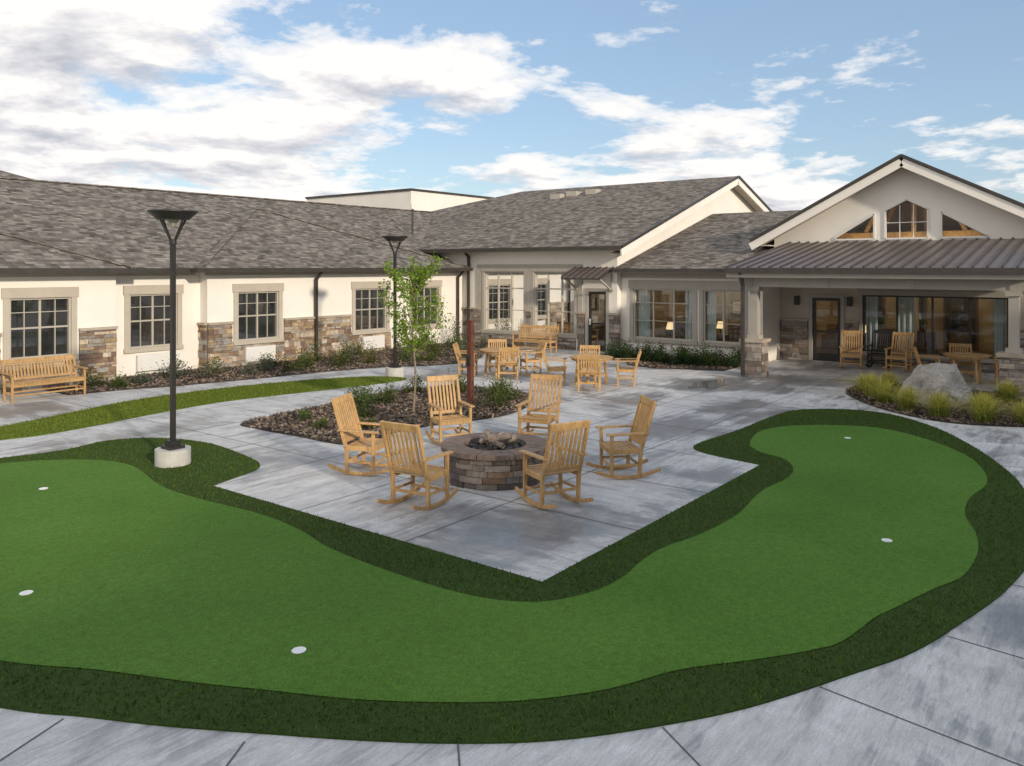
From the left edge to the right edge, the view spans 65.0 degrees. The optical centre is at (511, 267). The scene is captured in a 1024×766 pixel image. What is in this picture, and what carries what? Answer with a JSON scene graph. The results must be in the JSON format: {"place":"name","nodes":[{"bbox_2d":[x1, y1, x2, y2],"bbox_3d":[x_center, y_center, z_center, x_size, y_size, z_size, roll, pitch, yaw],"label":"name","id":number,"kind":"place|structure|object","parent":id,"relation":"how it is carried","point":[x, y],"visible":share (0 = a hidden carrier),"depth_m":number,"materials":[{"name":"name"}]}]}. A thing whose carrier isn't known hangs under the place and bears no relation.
{"place":"outdoors","nodes":[
{"label":"outdoors","id":0,"kind":"place"},
{"bbox_2d":[0,375,405,439],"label":"lawn strip","id":1,"kind":"object","parent":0,"point":[162,411],"visible":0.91,"depth_m":17.69,"materials":[{"name":"green plant"}]},
{"bbox_2d":[305,188,494,210],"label":"flat roof building","id":2,"kind":"structure","parent":0,"point":[423,200],"depth_m":62.33,"materials":[{"name":"paint"}]},
{"bbox_2d":[0,346,1023,765],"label":"concrete patio","id":3,"kind":"structure","parent":0,"point":[966,692],"depth_m":9.43,"materials":[{"name":"grey concrete"}]},
{"bbox_2d":[0,354,87,403],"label":"garden bench","id":4,"kind":"object","parent":3,"relation":"on","point":[12,384],"visible":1,"depth_m":19.04,"materials":[{"name":"brown wood"}]},
{"bbox_2d":[0,273,462,376],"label":"walls","id":5,"kind":"structure","parent":3,"relation":"on","point":[205,299],"depth_m":24.32,"materials":[{"name":"paint"}]},
{"bbox_2d":[0,314,390,393],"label":"stone wainscot","id":6,"kind":"object","parent":5,"relation":"attached to","point":[98,347],"visible":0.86,"depth_m":24.56,"materials":[{"name":"stone"}]},
{"bbox_2d":[0,170,470,267],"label":"roof","id":7,"kind":"structure","parent":5,"relation":"on","point":[49,224],"depth_m":27.22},
{"bbox_2d":[0,268,472,371],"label":"trim","id":8,"kind":"structure","parent":5,"relation":"attached to","point":[143,362],"depth_m":23.55,"materials":[{"name":"paint"}]},
{"bbox_2d":[11,288,435,357],"bbox_3d":[-9.983,1.535,23.605,0.400,1.530,22.300,0,0,37],"label":"glass","id":9,"kind":"object","parent":8,"relation":"attached to","point":[31,339],"visible":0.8,"depth_m":23.21,"materials":[{"name":"glass"}]},
{"bbox_2d":[41,342,520,394],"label":"mulch bark chips","id":10,"kind":"object","parent":3,"relation":"on","point":[383,360],"visible":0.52,"depth_m":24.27,"materials":[{"name":"brown wood"}]},
{"bbox_2d":[77,357,109,387],"bbox_3d":[-10.827,2.695,20.732,0.944,0.809,0.794,0,0,25],"label":"shrub","id":11,"kind":"object","parent":10,"relation":"on","point":[92,381],"visible":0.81,"depth_m":20.68,"materials":[{"name":"green plant"}]},
{"bbox_2d":[109,367,131,388],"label":"shrub","id":12,"kind":"object","parent":10,"relation":"on","point":[119,383],"visible":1,"depth_m":20.51,"materials":[{"name":"green plant"}]},
{"bbox_2d":[127,368,156,383],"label":"shrub","id":13,"kind":"object","parent":10,"relation":"on","point":[143,380],"visible":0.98,"depth_m":21.25,"materials":[{"name":"green plant"}]},
{"bbox_2d":[154,358,194,377],"bbox_3d":[-9.496,2.794,22.667,1.038,0.594,0.798,0,0,3],"label":"shrub","id":14,"kind":"object","parent":10,"relation":"on","point":[183,370],"visible":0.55,"depth_m":22.66,"materials":[{"name":"green plant"}]},
{"bbox_2d":[194,362,214,378],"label":"shrub","id":15,"kind":"object","parent":10,"relation":"on","point":[207,370],"visible":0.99,"depth_m":22.13,"materials":[{"name":"green plant"}]},
{"bbox_2d":[202,351,226,374],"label":"shrub","id":16,"kind":"object","parent":10,"relation":"on","point":[216,367],"visible":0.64,"depth_m":23.00,"materials":[{"name":"green plant"}]},
{"bbox_2d":[240,360,260,374],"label":"shrub","id":17,"kind":"object","parent":10,"relation":"on","point":[251,368],"visible":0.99,"depth_m":22.96,"materials":[{"name":"green plant"}]},
{"bbox_2d":[258,349,276,371],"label":"shrub","id":18,"kind":"object","parent":10,"relation":"on","point":[266,367],"visible":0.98,"depth_m":23.74,"materials":[{"name":"green plant"}]},
{"bbox_2d":[280,350,311,371],"bbox_3d":[-6.453,2.788,23.799,0.855,0.631,0.852,0,0,17],"label":"shrub","id":19,"kind":"object","parent":10,"relation":"on","point":[288,368],"visible":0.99,"depth_m":23.72,"materials":[{"name":"green plant"}]},
{"bbox_2d":[292,348,316,367],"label":"shrub","id":20,"kind":"object","parent":10,"relation":"on","point":[310,361],"visible":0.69,"depth_m":24.60,"materials":[{"name":"green plant"}]},
{"bbox_2d":[306,339,323,361],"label":"shrub","id":21,"kind":"object","parent":10,"relation":"on","point":[317,358],"visible":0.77,"depth_m":26.19,"materials":[{"name":"green plant"}]},
{"bbox_2d":[320,344,349,366],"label":"shrub","id":22,"kind":"object","parent":10,"relation":"on","point":[335,359],"visible":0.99,"depth_m":25.01,"materials":[{"name":"green plant"}]},
{"bbox_2d":[337,335,356,363],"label":"shrub","id":23,"kind":"object","parent":10,"relation":"on","point":[347,356],"visible":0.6,"depth_m":25.75,"materials":[{"name":"green plant"}]},
{"bbox_2d":[359,340,382,363],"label":"shrub","id":24,"kind":"object","parent":10,"relation":"on","point":[370,357],"visible":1,"depth_m":25.74,"materials":[{"name":"green plant"}]},
{"bbox_2d":[397,347,420,361],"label":"shrub","id":25,"kind":"object","parent":10,"relation":"on","point":[406,356],"visible":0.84,"depth_m":26.12,"materials":[{"name":"green plant"}]},
{"bbox_2d":[426,339,445,356],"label":"shrub","id":26,"kind":"object","parent":10,"relation":"on","point":[438,351],"visible":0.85,"depth_m":27.66,"materials":[{"name":"green plant"}]},
{"bbox_2d":[448,315,466,343],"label":"shrub","id":27,"kind":"object","parent":10,"relation":"on","point":[454,331],"visible":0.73,"depth_m":31.78,"materials":[{"name":"green plant"}]},
{"bbox_2d":[327,392,400,475],"bbox_3d":[-2.223,2.530,12.229,0.995,1.136,0.665,0,0,15],"label":"rocking chair","id":28,"kind":"object","parent":3,"relation":"on","point":[372,445],"visible":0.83,"depth_m":12.11,"materials":[{"name":"brown wood"}]},
{"bbox_2d":[240,385,532,444],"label":"mulch bark chips","id":29,"kind":"object","parent":3,"relation":"on","point":[304,429],"visible":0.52,"depth_m":16.75,"materials":[{"name":"brown wood"}]},
{"bbox_2d":[296,408,313,420],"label":"shrub","id":30,"kind":"object","parent":29,"relation":"on","point":[304,413],"visible":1,"depth_m":16.18,"materials":[{"name":"green plant"}]},
{"bbox_2d":[309,416,329,428],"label":"shrub","id":31,"kind":"object","parent":29,"relation":"on","point":[323,422],"visible":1,"depth_m":15.43,"materials":[{"name":"green plant"}]},
{"bbox_2d":[344,377,371,403],"bbox_3d":[-3.465,2.789,18.156,0.650,0.615,0.650,0,0,-17],"label":"shrub","id":32,"kind":"object","parent":29,"relation":"on","point":[354,392],"visible":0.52,"depth_m":18.13,"materials":[{"name":"green plant"}]},
{"bbox_2d":[354,380,380,417],"bbox_3d":[-3.035,2.717,16.583,0.574,0.754,0.930,0,0,15],"label":"shrub","id":33,"kind":"object","parent":29,"relation":"on","point":[365,405],"visible":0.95,"depth_m":16.52,"materials":[{"name":"green plant"}]},
{"bbox_2d":[370,378,402,404],"bbox_3d":[-2.865,2.788,18.187,0.823,0.608,0.786,0,0,37],"label":"shrub","id":34,"kind":"object","parent":29,"relation":"on","point":[389,397],"visible":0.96,"depth_m":18.11,"materials":[{"name":"green plant"}]},
{"bbox_2d":[399,371,426,393],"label":"shrub","id":35,"kind":"object","parent":29,"relation":"on","point":[419,382],"visible":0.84,"depth_m":19.69,"materials":[{"name":"green plant"}]},
{"bbox_2d":[377,251,451,412],"bbox_3d":[-2.151,1.365,17.010,1.406,3.474,1.454,0,0,37],"label":"young tree","id":36,"kind":"object","parent":29,"relation":"on","point":[418,280],"visible":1,"depth_m":16.97,"materials":[{"name":"green plant"}]},
{"bbox_2d":[451,370,474,391],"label":"shrub","id":37,"kind":"object","parent":29,"relation":"on","point":[462,385],"visible":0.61,"depth_m":19.94,"materials":[{"name":"green plant"}]},
{"bbox_2d":[465,320,474,404],"bbox_3d":[-0.951,2.135,17.816,0.140,1.930,0.230,0,0,37],"label":"rust post","id":38,"kind":"object","parent":29,"relation":"on","point":[469,363],"visible":0.94,"depth_m":17.81,"materials":[{"name":"brown metal"}]},
{"bbox_2d":[474,375,511,410],"bbox_3d":[-0.399,2.642,17.553,0.788,0.909,0.848,0,0,37],"label":"shrub","id":39,"kind":"object","parent":29,"relation":"on","point":[498,404],"visible":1,"depth_m":17.52,"materials":[{"name":"green plant"}]},
{"bbox_2d":[484,369,509,394],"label":"shrub","id":40,"kind":"object","parent":29,"relation":"on","point":[494,384],"visible":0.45,"depth_m":19.50,"materials":[{"name":"green plant"}]},
{"bbox_2d":[496,375,521,401],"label":"shrub","id":41,"kind":"object","parent":29,"relation":"on","point":[507,393],"visible":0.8,"depth_m":18.53,"materials":[{"name":"green plant"}]},
{"bbox_2d":[382,236,407,376],"bbox_3d":[-3.327,1.107,22.834,0.750,3.985,0.750,0,0,37],"label":"street lamp","id":42,"kind":"object","parent":3,"relation":"on","point":[394,369],"visible":0.97,"depth_m":22.78,"materials":[{"name":"metal"}]},
{"bbox_2d":[376,420,457,510],"bbox_3d":[-1.223,2.530,10.506,0.665,1.136,0.995,0,0,30],"label":"rocking chair","id":43,"kind":"object","parent":3,"relation":"on","point":[429,473],"visible":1,"depth_m":10.30,"materials":[{"name":"brown wood"}]},
{"bbox_2d":[425,374,474,444],"bbox_3d":[-1.095,2.530,14.256,0.665,1.136,0.995,0,0,-26],"label":"rocking chair","id":44,"kind":"object","parent":3,"relation":"on","point":[459,418],"visible":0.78,"depth_m":14.42,"materials":[{"name":"brown wood"}]},
{"bbox_2d":[452,342,479,375],"bbox_3d":[-1.323,2.635,23.121,0.699,0.927,0.625,0,0,6],"label":"patio armchair","id":45,"kind":"object","parent":3,"relation":"on","point":[457,352],"visible":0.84,"depth_m":23.06,"materials":[{"name":"brown wood"}]},
{"bbox_2d":[441,429,546,490],"bbox_3d":[-0.251,2.763,11.878,1.599,0.674,1.598,0,0,37],"label":"fire pit","id":46,"kind":"object","parent":3,"relation":"on","point":[486,460],"visible":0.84,"depth_m":11.31,"materials":[{"name":"stone"},{"name":"wood"}]},
{"bbox_2d":[487,339,508,371],"bbox_3d":[-0.412,2.635,24.079,0.625,0.927,0.699,0,0,-6],"label":"patio armchair","id":47,"kind":"object","parent":3,"relation":"on","point":[490,356],"visible":0.53,"depth_m":24.31,"materials":[{"name":"brown wood"}]},
{"bbox_2d":[480,347,519,376],"bbox_3d":[-0.354,2.730,23.111,1.152,0.743,1.160,0,0,37],"label":"round patio table","id":48,"kind":"object","parent":3,"relation":"on","point":[492,350],"visible":0.52,"depth_m":23.04,"materials":[{"name":"brown wood"}]},
{"bbox_2d":[494,347,519,379],"bbox_3d":[-0.137,2.635,22.166,0.625,0.927,0.699,0,0,-10],"label":"patio armchair","id":49,"kind":"object","parent":3,"relation":"on","point":[499,363],"visible":0.99,"depth_m":21.94,"materials":[{"name":"brown wood"}]},
{"bbox_2d":[0,408,1023,743],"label":"turf fringe","id":50,"kind":"object","parent":3,"relation":"on","point":[480,733],"visible":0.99,"depth_m":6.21,"materials":[{"name":"green plant"}]},
{"bbox_2d":[147,209,198,467],"bbox_3d":[-5.327,1.107,12.621,0.750,3.985,0.750,0,0,37],"label":"street lamp","id":51,"kind":"object","parent":50,"relation":"on","point":[173,452],"visible":0.99,"depth_m":12.58,"materials":[{"name":"metal"}]},
{"bbox_2d":[0,425,986,701],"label":"putting green","id":52,"kind":"object","parent":50,"relation":"on","point":[118,567],"visible":1,"depth_m":7.63,"materials":[{"name":"green plant"}]},
{"bbox_2d":[519,341,546,375],"bbox_3d":[0.595,2.635,23.308,0.699,0.927,0.625,0,0,-18],"label":"patio armchair","id":53,"kind":"object","parent":3,"relation":"on","point":[538,354],"visible":0.94,"depth_m":23.26,"materials":[{"name":"brown wood"}]},
{"bbox_2d":[511,324,558,353],"bbox_3d":[0.853,2.620,29.538,1.695,0.957,0.708,0,0,32],"label":"garden bench","id":54,"kind":"object","parent":3,"relation":"on","point":[539,337],"visible":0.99,"depth_m":29.63,"materials":[{"name":"brown wood"}]},
{"bbox_2d":[515,374,562,442],"bbox_3d":[0.485,2.530,14.362,0.665,1.136,0.995,0,0,22],"label":"rocking chair","id":55,"kind":"object","parent":3,"relation":"on","point":[528,418],"visible":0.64,"depth_m":14.56,"materials":[{"name":"brown wood"}]},
{"bbox_2d":[515,419,593,508],"bbox_3d":[0.540,2.530,10.563,0.665,1.136,0.994,0,0,-30],"label":"rocking chair","id":56,"kind":"object","parent":3,"relation":"on","point":[541,472],"visible":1,"depth_m":10.36,"materials":[{"name":"brown wood"}]},
{"bbox_2d":[542,348,567,385],"bbox_3d":[1.131,2.635,21.332,0.699,0.927,0.625,0,0,2],"label":"patio armchair","id":57,"kind":"object","parent":3,"relation":"on","point":[556,368],"visible":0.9,"depth_m":21.06,"materials":[{"name":"brown wood"}]},
{"bbox_2d":[576,355,601,391],"bbox_3d":[1.945,2.635,20.228,0.625,0.927,0.699,0,0,9],"label":"patio armchair","id":58,"kind":"object","parent":3,"relation":"on","point":[580,371],"visible":1,"depth_m":20.00,"materials":[{"name":"brown wood"}]},
{"bbox_2d":[578,345,600,367],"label":"patio armchair","id":59,"kind":"object","parent":3,"relation":"on","point":[590,347],"visible":0.25,"depth_m":22.42,"materials":[{"name":"brown wood"}]},
{"bbox_2d":[569,354,612,386],"bbox_3d":[2.089,2.730,21.186,1.152,0.743,1.160,0,0,37],"label":"round patio table","id":60,"kind":"object","parent":3,"relation":"on","point":[604,358],"visible":0.67,"depth_m":21.12,"materials":[{"name":"brown wood"}]},
{"bbox_2d":[437,188,754,351],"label":"walls","id":61,"kind":"structure","parent":3,"relation":"on","point":[732,200],"depth_m":32.15,"materials":[{"name":"paint"}]},
{"bbox_2d":[462,307,620,351],"bbox_3d":[0.912,2.375,31.127,7.470,1.450,0.120,0,0,37],"label":"stone wainscot","id":62,"kind":"object","parent":61,"relation":"attached to","point":[570,344],"visible":0.66,"depth_m":30.51,"materials":[{"name":"stone"}]},
{"bbox_2d":[418,179,768,351],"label":"trim","id":63,"kind":"structure","parent":61,"relation":"attached to","point":[738,186],"depth_m":31.22,"materials":[{"name":"white paint"}]},
{"bbox_2d":[487,273,573,333],"bbox_3d":[1.213,1.620,31.066,5.740,2.920,0.035,0,0,38],"label":"glass","id":64,"kind":"object","parent":63,"relation":"attached to","point":[505,302],"visible":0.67,"depth_m":31.75,"materials":[{"name":"clear glass"}]},
{"bbox_2d":[420,176,771,279],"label":"roof","id":65,"kind":"structure","parent":61,"relation":"on","point":[623,215],"depth_m":35.17,"materials":[{"name":"tile"}]},
{"bbox_2d":[586,395,660,478],"bbox_3d":[1.656,2.530,12.030,0.995,1.136,0.665,0,0,-10],"label":"rocking chair","id":66,"kind":"object","parent":3,"relation":"on","point":[639,426],"visible":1,"depth_m":11.92,"materials":[{"name":"brown wood"}]},
{"bbox_2d":[615,349,641,386],"bbox_3d":[3.058,2.635,21.158,0.699,0.927,0.625,0,0,8],"label":"patio armchair","id":67,"kind":"object","parent":3,"relation":"on","point":[627,369],"visible":1,"depth_m":20.91,"materials":[{"name":"brown wood"}]},
{"bbox_2d":[627,353,740,369],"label":"mulch bark chips","id":68,"kind":"object","parent":3,"relation":"on","point":[653,365],"visible":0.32,"depth_m":24.94,"materials":[{"name":"brown wood"}]},
{"bbox_2d":[597,339,617,357],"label":"hedge shrub","id":69,"kind":"object","parent":68,"relation":"on","point":[607,350],"visible":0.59,"depth_m":27.16,"materials":[{"name":"green plant"}]},
{"bbox_2d":[617,342,632,359],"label":"hedge shrub","id":70,"kind":"object","parent":68,"relation":"on","point":[626,353],"visible":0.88,"depth_m":26.55,"materials":[{"name":"green plant"}]},
{"bbox_2d":[632,339,653,360],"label":"hedge shrub","id":71,"kind":"object","parent":68,"relation":"on","point":[643,351],"visible":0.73,"depth_m":26.47,"materials":[{"name":"green plant"}]},
{"bbox_2d":[642,346,664,361],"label":"hedge shrub","id":72,"kind":"object","parent":68,"relation":"on","point":[651,357],"visible":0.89,"depth_m":26.08,"materials":[{"name":"green plant"}]},
{"bbox_2d":[652,344,674,363],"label":"hedge shrub","id":73,"kind":"object","parent":68,"relation":"on","point":[665,360],"visible":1,"depth_m":25.80,"materials":[{"name":"green plant"}]},
{"bbox_2d":[669,345,697,364],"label":"hedge shrub","id":74,"kind":"object","parent":68,"relation":"on","point":[688,353],"visible":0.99,"depth_m":25.30,"materials":[{"name":"green plant"}]},
{"bbox_2d":[688,334,716,366],"bbox_3d":[5.976,2.598,25.210,0.926,0.989,0.787,0,0,20],"label":"hedge shrub","id":75,"kind":"object","parent":68,"relation":"on","point":[701,360],"visible":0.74,"depth_m":25.18,"materials":[{"name":"green plant"}]},
{"bbox_2d":[701,351,723,366],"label":"hedge shrub","id":76,"kind":"object","parent":68,"relation":"on","point":[715,363],"visible":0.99,"depth_m":24.91,"materials":[{"name":"green plant"}]},
{"bbox_2d":[721,346,740,367],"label":"hedge shrub","id":77,"kind":"object","parent":68,"relation":"on","point":[730,362],"visible":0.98,"depth_m":24.79,"materials":[{"name":"green plant"}]},
{"bbox_2d":[622,278,779,361],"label":"walls","id":78,"kind":"structure","parent":3,"relation":"on","point":[769,312],"depth_m":29.16,"materials":[{"name":"paint"}]},
{"bbox_2d":[612,269,746,347],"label":"trim","id":79,"kind":"structure","parent":78,"relation":"attached to","point":[645,287],"depth_m":27.71,"materials":[{"name":"grey paint"}]},
{"bbox_2d":[614,210,799,268],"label":"roof","id":80,"kind":"structure","parent":78,"relation":"on","point":[717,241],"depth_m":30.11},
{"bbox_2d":[688,379,724,388],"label":"water puddle","id":81,"kind":"object","parent":3,"relation":"on","point":[712,384],"visible":1,"depth_m":21.22,"materials":[{"name":"liquid"}]},
{"bbox_2d":[839,330,862,368],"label":"rocking chair","id":82,"kind":"object","parent":3,"relation":"on","point":[853,355],"visible":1,"depth_m":24.88,"materials":[{"name":"brown wood"}]},
{"bbox_2d":[865,330,893,367],"bbox_3d":[11.372,2.530,24.840,0.665,1.136,0.994,0,0,37],"label":"black rocking chair","id":83,"kind":"object","parent":3,"relation":"on","point":[877,332],"visible":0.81,"depth_m":25.02,"materials":[{"name":"paint"}]},
{"bbox_2d":[774,168,1023,363],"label":"walls","id":84,"kind":"structure","parent":3,"relation":"on","point":[951,320],"depth_m":26.44,"materials":[{"name":"paint"}]},
{"bbox_2d":[725,158,1023,374],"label":"trim","id":85,"kind":"structure","parent":84,"relation":"attached to","point":[1008,281],"depth_m":23.27,"materials":[{"name":"white paint"}]},
{"bbox_2d":[726,154,1023,267],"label":"roof","id":86,"kind":"structure","parent":84,"relation":"on","point":[1000,252],"depth_m":22.73,"materials":[{"name":"grey metal"}]},
{"bbox_2d":[739,318,1023,398],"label":"stone wainscot","id":87,"kind":"object","parent":84,"relation":"attached to","point":[793,338],"visible":0.63,"depth_m":23.55,"materials":[{"name":"stone"}]},
{"bbox_2d":[883,332,914,371],"bbox_3d":[11.586,2.530,24.046,0.665,1.136,0.995,0,0,43],"label":"rocking chair","id":88,"kind":"object","parent":3,"relation":"on","point":[891,356],"visible":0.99,"depth_m":24.15,"materials":[{"name":"brown wood"}]},
{"bbox_2d":[911,345,942,364],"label":"patio armchair","id":89,"kind":"object","parent":3,"relation":"on","point":[916,354],"visible":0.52,"depth_m":22.17,"materials":[{"name":"brown wood"}]},
{"bbox_2d":[846,383,1022,426],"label":"mulch bark chips","id":90,"kind":"object","parent":3,"relation":"on","point":[948,418],"visible":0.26,"depth_m":17.09,"materials":[{"name":"brown wood"}]},
{"bbox_2d":[828,372,886,390],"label":"ornamental grass","id":91,"kind":"object","parent":90,"relation":"on","point":[860,383],"depth_m":20.04,"materials":[{"name":"green plant"}]},
{"bbox_2d":[830,371,900,396],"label":"ornamental grass","id":92,"kind":"object","parent":90,"relation":"on","point":[868,378],"depth_m":19.09,"materials":[{"name":"green plant"}]},
{"bbox_2d":[848,378,904,403],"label":"ornamental grass","id":93,"kind":"object","parent":90,"relation":"on","point":[878,391],"depth_m":18.20,"materials":[{"name":"green plant"}]},
{"bbox_2d":[854,369,908,389],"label":"ornamental grass","id":94,"kind":"object","parent":90,"relation":"on","point":[889,377],"depth_m":20.25,"materials":[{"name":"green plant"}]},
{"bbox_2d":[866,383,954,410],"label":"ornamental grass","id":95,"kind":"object","parent":90,"relation":"on","point":[905,403],"depth_m":17.28,"materials":[{"name":"green plant"}]},
{"bbox_2d":[895,387,976,417],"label":"ornamental grass","id":96,"kind":"object","parent":90,"relation":"on","point":[937,404],"depth_m":16.49,"materials":[{"name":"green plant"}]},
{"bbox_2d":[898,363,974,407],"bbox_3d":[9.740,2.986,18.378,1.702,1.623,1.356,0,0,37],"label":"boulder","id":97,"kind":"object","parent":90,"relation":"on","point":[949,378],"visible":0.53,"depth_m":17.96,"materials":[{"name":"stone"}]},
{"bbox_2d":[932,390,1021,422],"bbox_3d":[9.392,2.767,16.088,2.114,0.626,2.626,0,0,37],"label":"ornamental grass","id":98,"kind":"object","parent":90,"relation":"on","point":[982,411],"depth_m":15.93,"materials":[{"name":"green plant"}]},
{"bbox_2d":[959,398,1023,423],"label":"ornamental grass","id":99,"kind":"object","parent":90,"relation":"on","point":[1019,416],"depth_m":15.84,"materials":[{"name":"green plant"}]},
{"bbox_2d":[971,377,1023,401],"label":"ornamental grass","id":100,"kind":"object","parent":90,"relation":"on","point":[1007,391],"depth_m":18.35,"materials":[{"name":"green plant"}]},
{"bbox_2d":[949,343,972,378],"bbox_3d":[12.680,2.635,22.689,0.625,0.927,0.699,0,0,27],"label":"patio armchair","id":101,"kind":"object","parent":3,"relation":"on","point":[963,363],"visible":0.62,"depth_m":22.83,"materials":[{"name":"brown wood"}]},
{"bbox_2d":[942,352,990,383],"bbox_3d":[12.330,2.730,21.786,1.152,0.743,1.160,0,0,37],"label":"round patio table","id":102,"kind":"object","parent":3,"relation":"on","point":[957,356],"visible":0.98,"depth_m":21.70,"materials":[{"name":"brown wood"}]},
{"bbox_2d":[0,0,1023,210],"label":"sky","id":103,"kind":"structure","parent":0,"point":[798,100],"materials":[{"name":"blue"}]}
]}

